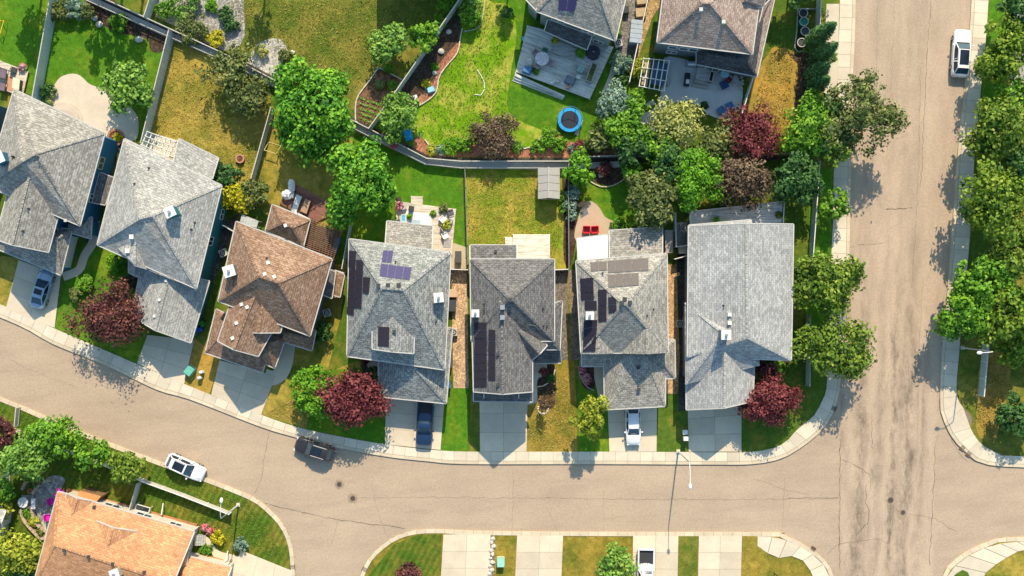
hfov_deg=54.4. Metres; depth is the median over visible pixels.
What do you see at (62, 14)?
shrub
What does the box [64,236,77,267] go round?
wall
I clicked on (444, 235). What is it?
patio chair
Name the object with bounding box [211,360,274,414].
driveway
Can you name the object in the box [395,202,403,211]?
flower pot
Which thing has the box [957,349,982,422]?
lawn
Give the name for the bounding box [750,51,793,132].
grass tufts
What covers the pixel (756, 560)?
lawn
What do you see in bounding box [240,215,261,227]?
gazebo cover
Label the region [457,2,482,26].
shrub
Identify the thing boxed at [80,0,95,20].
shrub
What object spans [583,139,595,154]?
shrub
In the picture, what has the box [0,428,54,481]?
tree
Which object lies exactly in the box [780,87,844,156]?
tree
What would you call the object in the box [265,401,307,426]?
grass tufts
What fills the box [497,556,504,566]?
utility box
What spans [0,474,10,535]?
fence
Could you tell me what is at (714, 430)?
driveway
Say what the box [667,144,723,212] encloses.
tree
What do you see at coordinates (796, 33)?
garden edging
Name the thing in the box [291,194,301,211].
lounger
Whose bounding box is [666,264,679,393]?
gravel path
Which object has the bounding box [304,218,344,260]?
pergola
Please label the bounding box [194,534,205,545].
porch steps
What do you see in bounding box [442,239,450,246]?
mat
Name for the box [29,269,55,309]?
car
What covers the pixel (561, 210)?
shrub
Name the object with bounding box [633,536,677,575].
driveway
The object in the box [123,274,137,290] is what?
shrub
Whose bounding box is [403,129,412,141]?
toy box
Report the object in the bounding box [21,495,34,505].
patio
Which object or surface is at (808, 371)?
fence
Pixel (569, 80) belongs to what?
covered stove
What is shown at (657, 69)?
pergola
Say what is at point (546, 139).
shrub
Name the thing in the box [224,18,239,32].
shrub
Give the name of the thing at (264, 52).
shrub
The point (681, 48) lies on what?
window
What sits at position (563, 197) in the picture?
shrub
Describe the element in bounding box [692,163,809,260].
lawn
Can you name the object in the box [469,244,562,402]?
house
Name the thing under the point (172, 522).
window
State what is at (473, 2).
shrub
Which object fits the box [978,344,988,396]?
fence
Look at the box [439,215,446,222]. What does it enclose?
patio chair
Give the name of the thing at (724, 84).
patio chair
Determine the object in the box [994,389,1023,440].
bush
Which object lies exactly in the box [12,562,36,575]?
tree
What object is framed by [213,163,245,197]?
tree
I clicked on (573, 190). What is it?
shrub
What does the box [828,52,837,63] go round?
shrub
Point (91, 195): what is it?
window
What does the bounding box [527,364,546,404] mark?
walkway
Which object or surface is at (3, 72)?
lounger
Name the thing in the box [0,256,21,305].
lawn
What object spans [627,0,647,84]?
fence
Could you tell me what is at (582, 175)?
tree
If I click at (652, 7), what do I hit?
service strip
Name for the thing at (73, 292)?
shrub
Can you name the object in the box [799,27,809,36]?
round composter
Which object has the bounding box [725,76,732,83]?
patio chair
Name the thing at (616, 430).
driveway
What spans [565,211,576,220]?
shrub
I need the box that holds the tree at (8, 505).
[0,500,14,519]
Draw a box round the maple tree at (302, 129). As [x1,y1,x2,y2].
[268,54,355,169]
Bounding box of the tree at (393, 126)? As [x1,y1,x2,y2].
[378,90,423,144]
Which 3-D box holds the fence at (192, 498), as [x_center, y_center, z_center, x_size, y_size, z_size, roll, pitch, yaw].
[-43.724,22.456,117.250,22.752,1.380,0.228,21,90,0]
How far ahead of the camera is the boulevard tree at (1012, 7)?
113.22 m
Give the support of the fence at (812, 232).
on the lawn ground at (258, 214)
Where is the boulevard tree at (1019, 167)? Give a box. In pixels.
[994,145,1023,188]
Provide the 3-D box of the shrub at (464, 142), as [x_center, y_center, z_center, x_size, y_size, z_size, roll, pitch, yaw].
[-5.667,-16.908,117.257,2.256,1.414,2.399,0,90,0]
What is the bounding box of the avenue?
[840,0,970,575]
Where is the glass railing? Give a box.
[135,502,152,512]
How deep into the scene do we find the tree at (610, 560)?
115.16 m
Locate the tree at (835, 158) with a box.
[813,129,861,168]
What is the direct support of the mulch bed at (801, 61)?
on the lawn at (781, 33)
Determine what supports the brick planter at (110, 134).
on the lawn ground at (258, 214)
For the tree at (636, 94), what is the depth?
115.56 m
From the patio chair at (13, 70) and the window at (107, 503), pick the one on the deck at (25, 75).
the patio chair at (13, 70)
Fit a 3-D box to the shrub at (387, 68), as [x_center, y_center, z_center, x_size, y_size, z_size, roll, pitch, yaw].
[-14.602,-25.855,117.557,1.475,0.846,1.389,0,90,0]
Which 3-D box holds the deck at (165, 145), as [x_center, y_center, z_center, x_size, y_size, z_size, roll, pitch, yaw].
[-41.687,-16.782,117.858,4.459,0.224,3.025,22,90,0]
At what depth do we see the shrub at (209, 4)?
117.24 m
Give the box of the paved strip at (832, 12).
[824,4,838,95]
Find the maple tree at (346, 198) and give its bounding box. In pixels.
[323,135,397,230]
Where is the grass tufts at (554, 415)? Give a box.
[528,370,575,449]
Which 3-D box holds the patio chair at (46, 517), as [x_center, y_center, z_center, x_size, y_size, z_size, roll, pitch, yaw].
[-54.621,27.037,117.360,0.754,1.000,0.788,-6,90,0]
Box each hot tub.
[12,77,23,90]
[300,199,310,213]
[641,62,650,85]
[649,61,667,86]
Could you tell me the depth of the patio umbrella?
116.98 m
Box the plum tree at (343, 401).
[312,365,394,432]
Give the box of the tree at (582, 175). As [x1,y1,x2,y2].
[561,146,595,187]
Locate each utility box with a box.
[183,364,196,375]
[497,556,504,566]
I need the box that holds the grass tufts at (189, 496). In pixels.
[1,408,284,558]
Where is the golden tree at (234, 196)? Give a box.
[221,180,259,213]
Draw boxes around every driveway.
[6,260,60,327]
[137,335,193,383]
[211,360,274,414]
[231,551,292,575]
[385,398,443,449]
[441,534,490,575]
[479,402,527,451]
[515,535,562,575]
[608,408,656,451]
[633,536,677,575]
[688,406,741,451]
[698,536,741,575]
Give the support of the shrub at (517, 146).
on the mulch bed at (420, 145)
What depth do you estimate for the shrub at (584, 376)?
117.59 m
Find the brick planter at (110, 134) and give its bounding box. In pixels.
[107,129,124,145]
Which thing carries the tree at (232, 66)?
on the lawn at (192, 56)
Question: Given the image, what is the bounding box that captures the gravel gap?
[101,0,809,162]
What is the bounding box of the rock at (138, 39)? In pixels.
[135,36,142,42]
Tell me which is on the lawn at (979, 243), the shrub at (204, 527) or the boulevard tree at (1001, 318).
the boulevard tree at (1001, 318)
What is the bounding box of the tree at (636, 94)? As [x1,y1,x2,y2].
[625,88,650,114]
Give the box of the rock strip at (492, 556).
[490,535,494,575]
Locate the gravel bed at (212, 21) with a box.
[155,0,244,50]
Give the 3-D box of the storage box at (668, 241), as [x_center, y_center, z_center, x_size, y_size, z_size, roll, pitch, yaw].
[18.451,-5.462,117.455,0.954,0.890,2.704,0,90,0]
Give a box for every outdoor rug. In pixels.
[6,76,12,90]
[406,211,431,224]
[552,41,577,60]
[580,208,587,217]
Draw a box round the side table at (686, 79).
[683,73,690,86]
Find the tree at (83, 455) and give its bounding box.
[71,432,111,472]
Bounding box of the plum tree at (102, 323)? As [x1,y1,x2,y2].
[60,275,148,350]
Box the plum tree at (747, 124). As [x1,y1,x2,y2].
[718,100,781,163]
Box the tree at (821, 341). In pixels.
[790,313,879,381]
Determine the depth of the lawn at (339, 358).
117.88 m
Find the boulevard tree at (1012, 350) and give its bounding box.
[994,333,1023,368]
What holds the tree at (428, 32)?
on the lawn at (404, 63)
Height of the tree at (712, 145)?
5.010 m
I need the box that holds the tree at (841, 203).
[818,185,851,220]
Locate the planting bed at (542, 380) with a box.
[537,364,555,408]
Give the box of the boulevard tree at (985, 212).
[956,155,1023,241]
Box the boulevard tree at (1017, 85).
[991,75,1023,113]
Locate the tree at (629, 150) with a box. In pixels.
[614,129,648,167]
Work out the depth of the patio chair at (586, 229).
117.40 m
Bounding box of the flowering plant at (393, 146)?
[388,142,397,149]
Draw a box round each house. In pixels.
[0,89,117,275]
[0,106,7,132]
[0,509,11,531]
[35,491,233,575]
[97,138,226,343]
[204,204,345,372]
[346,220,452,403]
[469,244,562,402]
[525,0,625,49]
[575,227,675,409]
[653,0,774,77]
[682,219,793,409]
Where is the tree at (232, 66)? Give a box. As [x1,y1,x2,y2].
[194,40,261,102]
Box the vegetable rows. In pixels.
[358,97,382,125]
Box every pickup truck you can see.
[414,401,433,445]
[637,547,654,575]
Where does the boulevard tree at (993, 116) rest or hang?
on the lawn ground at (1009, 443)
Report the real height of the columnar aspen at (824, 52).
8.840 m
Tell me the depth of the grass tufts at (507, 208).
117.80 m
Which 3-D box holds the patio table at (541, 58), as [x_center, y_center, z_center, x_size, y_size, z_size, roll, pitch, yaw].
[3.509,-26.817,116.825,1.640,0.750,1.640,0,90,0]
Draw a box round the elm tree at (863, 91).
[818,68,910,157]
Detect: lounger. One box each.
[0,67,7,79]
[0,81,7,92]
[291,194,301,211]
[401,215,405,221]
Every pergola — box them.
[141,131,176,157]
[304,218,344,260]
[637,57,669,94]
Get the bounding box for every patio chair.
[8,66,16,73]
[43,514,50,521]
[46,497,54,505]
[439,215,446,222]
[441,232,448,238]
[447,209,453,215]
[532,48,538,55]
[547,59,553,66]
[577,65,584,72]
[583,226,590,232]
[591,225,598,233]
[716,106,726,114]
[719,79,728,89]
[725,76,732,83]
[725,101,734,109]
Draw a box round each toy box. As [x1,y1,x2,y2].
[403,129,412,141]
[427,86,434,93]
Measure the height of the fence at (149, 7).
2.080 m
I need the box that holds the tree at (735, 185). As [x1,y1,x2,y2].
[706,153,779,216]
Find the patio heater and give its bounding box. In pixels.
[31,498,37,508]
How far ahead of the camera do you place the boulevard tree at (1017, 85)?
113.44 m
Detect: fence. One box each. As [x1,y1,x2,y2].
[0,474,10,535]
[14,407,20,426]
[31,0,58,100]
[64,450,231,514]
[87,0,270,84]
[105,0,268,77]
[129,482,140,509]
[140,29,174,144]
[143,0,156,21]
[250,107,273,179]
[268,76,568,162]
[270,83,563,168]
[341,225,352,268]
[368,0,462,130]
[464,167,468,264]
[567,179,568,268]
[578,153,802,158]
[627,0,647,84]
[673,212,686,247]
[739,77,753,114]
[805,315,810,386]
[809,161,820,257]
[815,0,821,25]
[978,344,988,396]
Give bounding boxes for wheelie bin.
[196,326,203,331]
[198,320,205,327]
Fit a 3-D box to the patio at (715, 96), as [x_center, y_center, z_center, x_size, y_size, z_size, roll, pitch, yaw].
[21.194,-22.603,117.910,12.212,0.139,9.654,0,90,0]
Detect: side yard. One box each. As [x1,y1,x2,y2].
[84,145,120,241]
[196,214,238,336]
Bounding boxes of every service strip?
[618,0,641,72]
[629,0,659,79]
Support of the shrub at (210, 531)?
on the lawn ground at (75, 478)
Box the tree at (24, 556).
[0,527,43,575]
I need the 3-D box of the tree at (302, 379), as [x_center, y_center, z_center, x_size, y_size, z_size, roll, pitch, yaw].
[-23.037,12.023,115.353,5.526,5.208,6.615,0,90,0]
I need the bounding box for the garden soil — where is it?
[355,69,400,124]
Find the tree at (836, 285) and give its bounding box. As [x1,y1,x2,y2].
[791,250,867,320]
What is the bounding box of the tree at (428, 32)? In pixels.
[408,20,439,53]
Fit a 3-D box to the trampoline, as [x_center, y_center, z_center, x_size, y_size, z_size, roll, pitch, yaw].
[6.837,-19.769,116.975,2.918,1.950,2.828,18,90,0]
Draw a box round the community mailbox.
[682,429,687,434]
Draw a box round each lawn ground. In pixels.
[0,0,839,451]
[0,402,290,575]
[360,529,832,575]
[943,541,1023,575]
[956,24,1023,455]
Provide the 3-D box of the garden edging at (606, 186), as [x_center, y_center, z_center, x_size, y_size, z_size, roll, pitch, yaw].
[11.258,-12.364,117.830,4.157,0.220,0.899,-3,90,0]
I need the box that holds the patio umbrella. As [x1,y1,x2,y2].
[281,179,294,199]
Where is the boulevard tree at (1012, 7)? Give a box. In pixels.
[994,0,1023,29]
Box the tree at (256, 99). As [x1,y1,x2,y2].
[227,70,271,117]
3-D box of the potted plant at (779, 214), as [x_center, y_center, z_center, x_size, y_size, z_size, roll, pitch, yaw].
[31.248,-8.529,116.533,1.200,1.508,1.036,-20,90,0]
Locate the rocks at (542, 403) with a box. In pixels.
[538,399,549,412]
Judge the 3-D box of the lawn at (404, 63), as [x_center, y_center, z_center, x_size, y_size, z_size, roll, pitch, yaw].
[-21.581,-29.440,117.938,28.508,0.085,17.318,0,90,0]
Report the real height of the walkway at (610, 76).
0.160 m
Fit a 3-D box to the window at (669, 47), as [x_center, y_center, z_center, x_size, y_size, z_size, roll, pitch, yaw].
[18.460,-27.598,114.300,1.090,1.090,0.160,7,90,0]
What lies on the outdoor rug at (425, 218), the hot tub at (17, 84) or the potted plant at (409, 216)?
the potted plant at (409, 216)
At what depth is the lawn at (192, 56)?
117.90 m
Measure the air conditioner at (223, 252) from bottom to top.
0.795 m
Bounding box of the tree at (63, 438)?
[24,414,83,460]
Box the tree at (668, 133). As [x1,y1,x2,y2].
[654,128,674,144]
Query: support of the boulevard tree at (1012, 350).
on the lawn ground at (1009, 443)
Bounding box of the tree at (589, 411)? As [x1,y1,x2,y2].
[569,394,608,441]
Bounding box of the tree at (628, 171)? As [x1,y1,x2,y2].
[619,151,642,183]
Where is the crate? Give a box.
[635,7,645,17]
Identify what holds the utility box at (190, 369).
on the lawn at (200, 359)
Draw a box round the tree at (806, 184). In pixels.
[769,149,825,205]
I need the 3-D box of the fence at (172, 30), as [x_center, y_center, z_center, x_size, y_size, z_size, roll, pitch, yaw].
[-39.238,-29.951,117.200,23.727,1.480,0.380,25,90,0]
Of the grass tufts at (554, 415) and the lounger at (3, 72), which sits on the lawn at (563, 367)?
the grass tufts at (554, 415)
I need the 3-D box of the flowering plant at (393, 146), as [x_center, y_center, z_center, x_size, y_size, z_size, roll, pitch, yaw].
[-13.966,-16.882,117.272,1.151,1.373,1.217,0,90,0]
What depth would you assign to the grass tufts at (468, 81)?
117.81 m
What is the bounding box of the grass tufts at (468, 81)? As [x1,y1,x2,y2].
[421,2,506,144]
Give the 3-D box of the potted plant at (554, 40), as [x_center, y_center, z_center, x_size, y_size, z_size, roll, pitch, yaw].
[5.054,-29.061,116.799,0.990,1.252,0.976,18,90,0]
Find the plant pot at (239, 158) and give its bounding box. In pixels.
[235,154,244,162]
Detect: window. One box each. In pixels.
[88,193,93,202]
[97,156,105,169]
[104,502,121,507]
[136,511,153,517]
[169,521,182,526]
[208,237,213,245]
[219,209,224,219]
[592,39,603,44]
[665,50,677,53]
[668,46,677,49]
[678,47,688,50]
[688,48,698,51]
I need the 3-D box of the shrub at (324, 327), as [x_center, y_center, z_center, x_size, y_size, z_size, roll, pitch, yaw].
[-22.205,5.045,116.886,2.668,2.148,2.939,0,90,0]
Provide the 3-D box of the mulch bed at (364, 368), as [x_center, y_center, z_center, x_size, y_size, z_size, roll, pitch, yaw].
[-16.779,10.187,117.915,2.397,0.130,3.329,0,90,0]
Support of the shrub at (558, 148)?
on the mulch bed at (420, 145)
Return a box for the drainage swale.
[88,0,618,169]
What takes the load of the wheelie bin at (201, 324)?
on the lawn ground at (258, 214)
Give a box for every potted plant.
[406,213,412,219]
[429,210,436,216]
[438,202,447,213]
[440,219,450,229]
[531,68,539,74]
[551,36,557,43]
[574,48,586,58]
[712,216,720,221]
[774,211,782,218]
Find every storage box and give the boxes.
[449,289,456,296]
[449,300,455,310]
[455,251,460,262]
[664,230,672,252]
[678,246,685,253]
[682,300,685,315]
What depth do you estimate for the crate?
117.30 m
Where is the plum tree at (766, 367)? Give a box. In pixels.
[754,362,781,386]
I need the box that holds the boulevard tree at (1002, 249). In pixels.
[978,214,1023,280]
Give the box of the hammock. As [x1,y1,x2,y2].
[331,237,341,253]
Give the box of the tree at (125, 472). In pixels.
[105,450,147,484]
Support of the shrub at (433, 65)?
on the mulch bed at (447, 43)
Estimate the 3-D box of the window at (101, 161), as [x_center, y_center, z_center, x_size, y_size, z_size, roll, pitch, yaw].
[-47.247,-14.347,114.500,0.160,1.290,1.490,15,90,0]
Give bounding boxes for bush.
[394,561,422,575]
[466,110,520,160]
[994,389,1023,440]
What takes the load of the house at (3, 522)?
on the lawn ground at (75, 478)
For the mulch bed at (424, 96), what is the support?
on the lawn at (534, 108)
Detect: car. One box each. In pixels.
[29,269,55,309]
[164,453,206,481]
[293,436,335,461]
[624,409,642,444]
[949,29,973,77]
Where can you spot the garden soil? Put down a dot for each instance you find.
(371, 92)
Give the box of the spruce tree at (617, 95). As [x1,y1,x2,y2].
[595,77,637,122]
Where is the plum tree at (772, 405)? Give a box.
[735,367,805,428]
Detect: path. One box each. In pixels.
[451,270,468,387]
[555,270,567,359]
[568,270,580,359]
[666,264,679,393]
[1010,1,1023,100]
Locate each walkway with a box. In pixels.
[62,221,99,280]
[206,537,237,573]
[266,343,294,384]
[367,360,377,370]
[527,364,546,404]
[594,367,603,403]
[602,50,620,94]
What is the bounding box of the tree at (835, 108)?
[816,93,848,121]
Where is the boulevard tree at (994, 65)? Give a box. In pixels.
[970,12,1023,83]
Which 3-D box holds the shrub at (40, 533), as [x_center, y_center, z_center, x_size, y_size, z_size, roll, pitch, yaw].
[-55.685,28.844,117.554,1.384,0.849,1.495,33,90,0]
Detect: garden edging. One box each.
[355,68,378,119]
[419,28,462,105]
[464,1,484,31]
[578,360,593,390]
[591,179,623,186]
[794,8,803,51]
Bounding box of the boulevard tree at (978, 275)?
[945,252,1019,315]
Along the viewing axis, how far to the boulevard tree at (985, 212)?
111.42 m
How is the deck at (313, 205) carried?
on the lawn ground at (258, 214)
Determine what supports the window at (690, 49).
in the house at (730, 36)
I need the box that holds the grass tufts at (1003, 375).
[976,355,1009,442]
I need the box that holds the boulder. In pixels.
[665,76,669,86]
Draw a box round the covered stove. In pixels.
[564,75,575,86]
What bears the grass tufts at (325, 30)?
on the lawn at (404, 63)
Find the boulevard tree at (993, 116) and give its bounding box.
[959,91,1023,163]
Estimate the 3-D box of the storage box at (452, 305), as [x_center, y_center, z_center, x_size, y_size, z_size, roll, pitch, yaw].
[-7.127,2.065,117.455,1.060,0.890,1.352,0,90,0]
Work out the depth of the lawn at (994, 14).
117.87 m
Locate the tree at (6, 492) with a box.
[0,477,15,502]
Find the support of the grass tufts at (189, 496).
on the lawn ground at (75, 478)
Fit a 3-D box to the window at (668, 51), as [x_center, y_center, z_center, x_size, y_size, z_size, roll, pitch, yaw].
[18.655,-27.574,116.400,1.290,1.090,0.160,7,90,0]
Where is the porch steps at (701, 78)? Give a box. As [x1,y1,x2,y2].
[692,67,709,89]
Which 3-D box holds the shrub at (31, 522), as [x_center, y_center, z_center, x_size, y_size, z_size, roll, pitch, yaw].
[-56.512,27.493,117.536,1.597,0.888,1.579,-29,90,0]
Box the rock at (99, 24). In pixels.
[96,21,102,27]
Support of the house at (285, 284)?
on the lawn ground at (258, 214)
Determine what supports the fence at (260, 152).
on the lawn at (275, 172)
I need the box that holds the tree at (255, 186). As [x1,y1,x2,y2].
[240,178,269,209]
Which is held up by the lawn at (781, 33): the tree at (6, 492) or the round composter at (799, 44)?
the round composter at (799, 44)
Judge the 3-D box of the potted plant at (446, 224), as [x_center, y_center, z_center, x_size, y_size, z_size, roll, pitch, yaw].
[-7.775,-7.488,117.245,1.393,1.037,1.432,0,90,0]
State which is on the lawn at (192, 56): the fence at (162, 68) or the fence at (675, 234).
the fence at (162, 68)
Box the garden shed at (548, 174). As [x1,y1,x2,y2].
[538,167,559,199]
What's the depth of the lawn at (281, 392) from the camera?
117.88 m
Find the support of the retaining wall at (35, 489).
on the lawn ground at (75, 478)
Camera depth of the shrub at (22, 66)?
117.06 m
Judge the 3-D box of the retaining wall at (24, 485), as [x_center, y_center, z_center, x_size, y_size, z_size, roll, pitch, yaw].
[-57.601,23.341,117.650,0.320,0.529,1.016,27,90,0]
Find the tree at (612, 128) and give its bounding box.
[601,96,649,149]
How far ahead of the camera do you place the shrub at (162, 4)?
116.72 m
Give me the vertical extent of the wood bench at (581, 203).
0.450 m
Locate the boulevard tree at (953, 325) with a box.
[931,280,994,342]
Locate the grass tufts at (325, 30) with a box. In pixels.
[228,0,431,90]
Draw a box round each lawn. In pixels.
[0,0,48,94]
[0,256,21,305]
[41,0,162,138]
[55,242,146,362]
[148,40,270,184]
[184,338,219,393]
[226,0,446,110]
[249,107,359,235]
[262,264,362,428]
[307,368,385,443]
[328,264,359,369]
[338,133,463,263]
[369,534,441,575]
[374,0,629,148]
[414,0,542,147]
[441,388,468,451]
[465,169,565,268]
[470,394,479,451]
[527,272,577,451]
[578,360,608,451]
[579,182,638,227]
[657,390,688,451]
[678,536,697,575]
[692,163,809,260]
[741,536,810,575]
[742,342,826,451]
[746,47,797,152]
[747,0,828,144]
[805,169,833,327]
[816,104,835,168]
[954,570,968,575]
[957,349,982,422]
[963,174,1012,337]
[976,350,1010,443]
[982,0,1006,103]
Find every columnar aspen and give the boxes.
[802,60,830,82]
[803,21,836,50]
[803,73,830,93]
[806,41,838,66]
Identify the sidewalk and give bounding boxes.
[0,0,854,464]
[757,537,828,575]
[940,0,1023,465]
[948,541,1023,575]
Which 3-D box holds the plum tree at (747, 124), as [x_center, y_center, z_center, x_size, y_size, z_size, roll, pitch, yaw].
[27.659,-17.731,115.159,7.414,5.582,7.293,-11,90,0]
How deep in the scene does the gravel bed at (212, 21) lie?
117.86 m
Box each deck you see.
[0,60,29,92]
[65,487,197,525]
[140,133,177,160]
[280,184,328,222]
[303,224,339,256]
[396,202,455,252]
[411,196,422,205]
[505,237,513,243]
[513,25,613,99]
[513,234,549,257]
[688,201,784,224]
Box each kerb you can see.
[0,0,855,464]
[0,397,294,575]
[360,529,833,575]
[940,0,1023,466]
[942,537,1023,575]
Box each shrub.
[17,62,26,71]
[21,508,31,518]
[27,516,39,526]
[31,477,42,487]
[34,524,44,537]
[39,82,57,99]
[42,91,54,105]
[51,0,73,21]
[63,0,87,20]
[67,286,82,302]
[75,273,93,294]
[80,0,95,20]
[105,253,127,274]
[107,12,129,32]
[112,132,122,142]
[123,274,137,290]
[153,1,168,18]
[166,0,200,21]
[174,10,209,46]
[199,543,212,556]
[200,523,208,531]
[204,0,217,12]
[205,29,224,48]
[206,527,215,535]
[210,530,225,545]
[216,4,233,26]
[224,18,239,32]
[232,536,248,551]
[254,43,269,57]
[278,48,292,60]
[314,319,333,342]
[361,359,370,365]
[366,366,377,380]
[374,79,384,89]
[382,63,393,74]
[387,80,397,90]
[421,78,430,88]
[426,143,436,157]
[430,62,438,70]
[434,12,446,27]
[434,143,445,154]
[435,0,456,15]
[441,137,460,155]
[455,134,472,154]
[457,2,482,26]
[464,0,482,16]
[499,6,513,18]
[511,140,523,153]
[529,138,546,154]
[538,367,548,376]
[539,126,561,147]
[545,373,555,382]
[550,136,567,153]
[557,190,567,201]
[558,203,567,214]
[563,199,577,213]
[565,184,580,200]
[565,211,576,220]
[567,143,575,153]
[573,139,583,153]
[578,365,586,373]
[580,372,591,384]
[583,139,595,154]
[595,161,611,176]
[609,52,633,75]
[609,216,626,228]
[617,72,629,83]
[630,57,647,76]
[700,101,709,108]
[763,360,785,378]
[768,131,791,157]
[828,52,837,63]
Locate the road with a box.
[0,3,1023,575]
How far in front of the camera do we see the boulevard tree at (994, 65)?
112.95 m
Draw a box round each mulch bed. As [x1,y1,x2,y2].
[87,0,165,51]
[360,364,376,386]
[397,6,462,106]
[413,129,621,157]
[418,42,458,103]
[562,170,577,266]
[580,367,594,389]
[588,167,624,184]
[677,248,687,410]
[755,360,788,370]
[789,53,812,152]
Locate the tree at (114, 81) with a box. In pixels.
[96,60,154,116]
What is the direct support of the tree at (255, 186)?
on the lawn at (275, 172)
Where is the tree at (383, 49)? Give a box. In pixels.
[365,21,414,66]
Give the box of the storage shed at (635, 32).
[628,19,643,46]
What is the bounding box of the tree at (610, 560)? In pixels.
[593,541,640,575]
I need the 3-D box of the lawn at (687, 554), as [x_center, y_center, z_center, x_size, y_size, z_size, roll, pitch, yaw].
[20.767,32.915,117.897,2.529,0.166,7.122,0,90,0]
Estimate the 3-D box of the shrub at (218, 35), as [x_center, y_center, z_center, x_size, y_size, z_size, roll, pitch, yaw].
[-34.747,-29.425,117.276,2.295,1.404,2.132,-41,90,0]
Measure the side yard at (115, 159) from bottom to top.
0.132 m
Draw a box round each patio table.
[18,497,27,507]
[535,52,548,65]
[721,71,728,77]
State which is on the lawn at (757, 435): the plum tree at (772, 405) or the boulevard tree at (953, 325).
the plum tree at (772, 405)
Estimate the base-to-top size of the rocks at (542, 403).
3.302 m
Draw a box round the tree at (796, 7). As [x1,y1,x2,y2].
[788,0,810,12]
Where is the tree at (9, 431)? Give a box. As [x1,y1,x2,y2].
[0,415,23,448]
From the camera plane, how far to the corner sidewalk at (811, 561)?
117.81 m
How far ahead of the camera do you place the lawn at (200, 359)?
117.88 m
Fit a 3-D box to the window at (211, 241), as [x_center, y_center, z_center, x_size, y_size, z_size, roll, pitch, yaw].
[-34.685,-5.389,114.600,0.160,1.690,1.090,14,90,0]
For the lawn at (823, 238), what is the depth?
117.87 m
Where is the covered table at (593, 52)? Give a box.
[586,45,599,59]
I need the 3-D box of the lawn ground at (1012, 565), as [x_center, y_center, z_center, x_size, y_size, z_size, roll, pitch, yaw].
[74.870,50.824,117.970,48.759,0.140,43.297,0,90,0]
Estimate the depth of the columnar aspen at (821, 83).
113.79 m
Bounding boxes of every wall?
[19,505,46,539]
[21,481,27,489]
[31,478,51,494]
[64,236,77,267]
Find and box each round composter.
[795,38,804,48]
[798,8,807,18]
[798,17,808,27]
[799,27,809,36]
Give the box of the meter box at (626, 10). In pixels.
[623,6,628,14]
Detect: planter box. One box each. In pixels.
[585,62,597,83]
[708,70,714,82]
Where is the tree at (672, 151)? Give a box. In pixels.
[651,141,692,183]
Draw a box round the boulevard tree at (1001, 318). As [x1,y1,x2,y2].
[974,277,1023,349]
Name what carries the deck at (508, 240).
on the lawn ground at (258, 214)
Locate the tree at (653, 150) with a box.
[641,128,680,166]
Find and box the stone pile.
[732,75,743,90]
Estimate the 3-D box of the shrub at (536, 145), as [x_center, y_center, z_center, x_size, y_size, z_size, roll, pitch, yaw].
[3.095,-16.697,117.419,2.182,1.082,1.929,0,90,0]
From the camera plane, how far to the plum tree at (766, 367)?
115.08 m
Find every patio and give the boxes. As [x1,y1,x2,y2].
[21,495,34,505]
[35,475,64,528]
[47,74,138,140]
[247,38,287,77]
[450,243,466,268]
[574,201,621,238]
[641,56,742,130]
[675,222,687,247]
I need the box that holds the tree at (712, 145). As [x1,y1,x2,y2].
[692,113,742,165]
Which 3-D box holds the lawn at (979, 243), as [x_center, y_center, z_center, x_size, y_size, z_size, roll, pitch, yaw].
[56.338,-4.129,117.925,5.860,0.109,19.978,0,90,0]
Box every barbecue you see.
[522,58,534,75]
[685,61,696,67]
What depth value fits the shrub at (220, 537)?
117.15 m
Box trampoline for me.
[557,106,582,134]
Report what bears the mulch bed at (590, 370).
on the lawn at (586, 444)
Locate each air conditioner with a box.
[218,248,227,257]
[322,308,331,316]
[453,328,457,335]
[613,38,622,48]
[676,320,683,326]
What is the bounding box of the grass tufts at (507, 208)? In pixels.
[467,174,560,249]
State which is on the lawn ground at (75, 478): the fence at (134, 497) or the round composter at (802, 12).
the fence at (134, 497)
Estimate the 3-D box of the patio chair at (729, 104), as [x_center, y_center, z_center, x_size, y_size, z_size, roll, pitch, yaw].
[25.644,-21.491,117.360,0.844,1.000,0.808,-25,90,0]
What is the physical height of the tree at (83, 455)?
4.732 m
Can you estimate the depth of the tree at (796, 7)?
113.69 m
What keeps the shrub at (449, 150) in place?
on the lawn at (534, 108)
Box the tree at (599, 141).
[583,122,611,152]
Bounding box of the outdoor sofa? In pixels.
[409,220,420,223]
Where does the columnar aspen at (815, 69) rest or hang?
on the lawn at (781, 33)
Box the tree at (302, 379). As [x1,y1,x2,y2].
[288,364,334,419]
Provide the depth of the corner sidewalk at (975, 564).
117.81 m
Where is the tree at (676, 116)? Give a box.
[645,95,705,149]
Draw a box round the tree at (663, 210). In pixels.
[626,169,680,231]
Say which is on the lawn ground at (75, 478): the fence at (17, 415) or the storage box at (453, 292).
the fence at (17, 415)
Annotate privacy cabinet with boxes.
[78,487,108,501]
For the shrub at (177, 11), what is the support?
on the gravel bed at (212, 21)
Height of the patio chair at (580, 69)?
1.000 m
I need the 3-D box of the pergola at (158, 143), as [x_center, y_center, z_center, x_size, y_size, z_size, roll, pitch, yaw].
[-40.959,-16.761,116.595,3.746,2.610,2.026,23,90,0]
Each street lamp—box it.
[220,497,239,518]
[676,449,691,488]
[960,346,992,354]

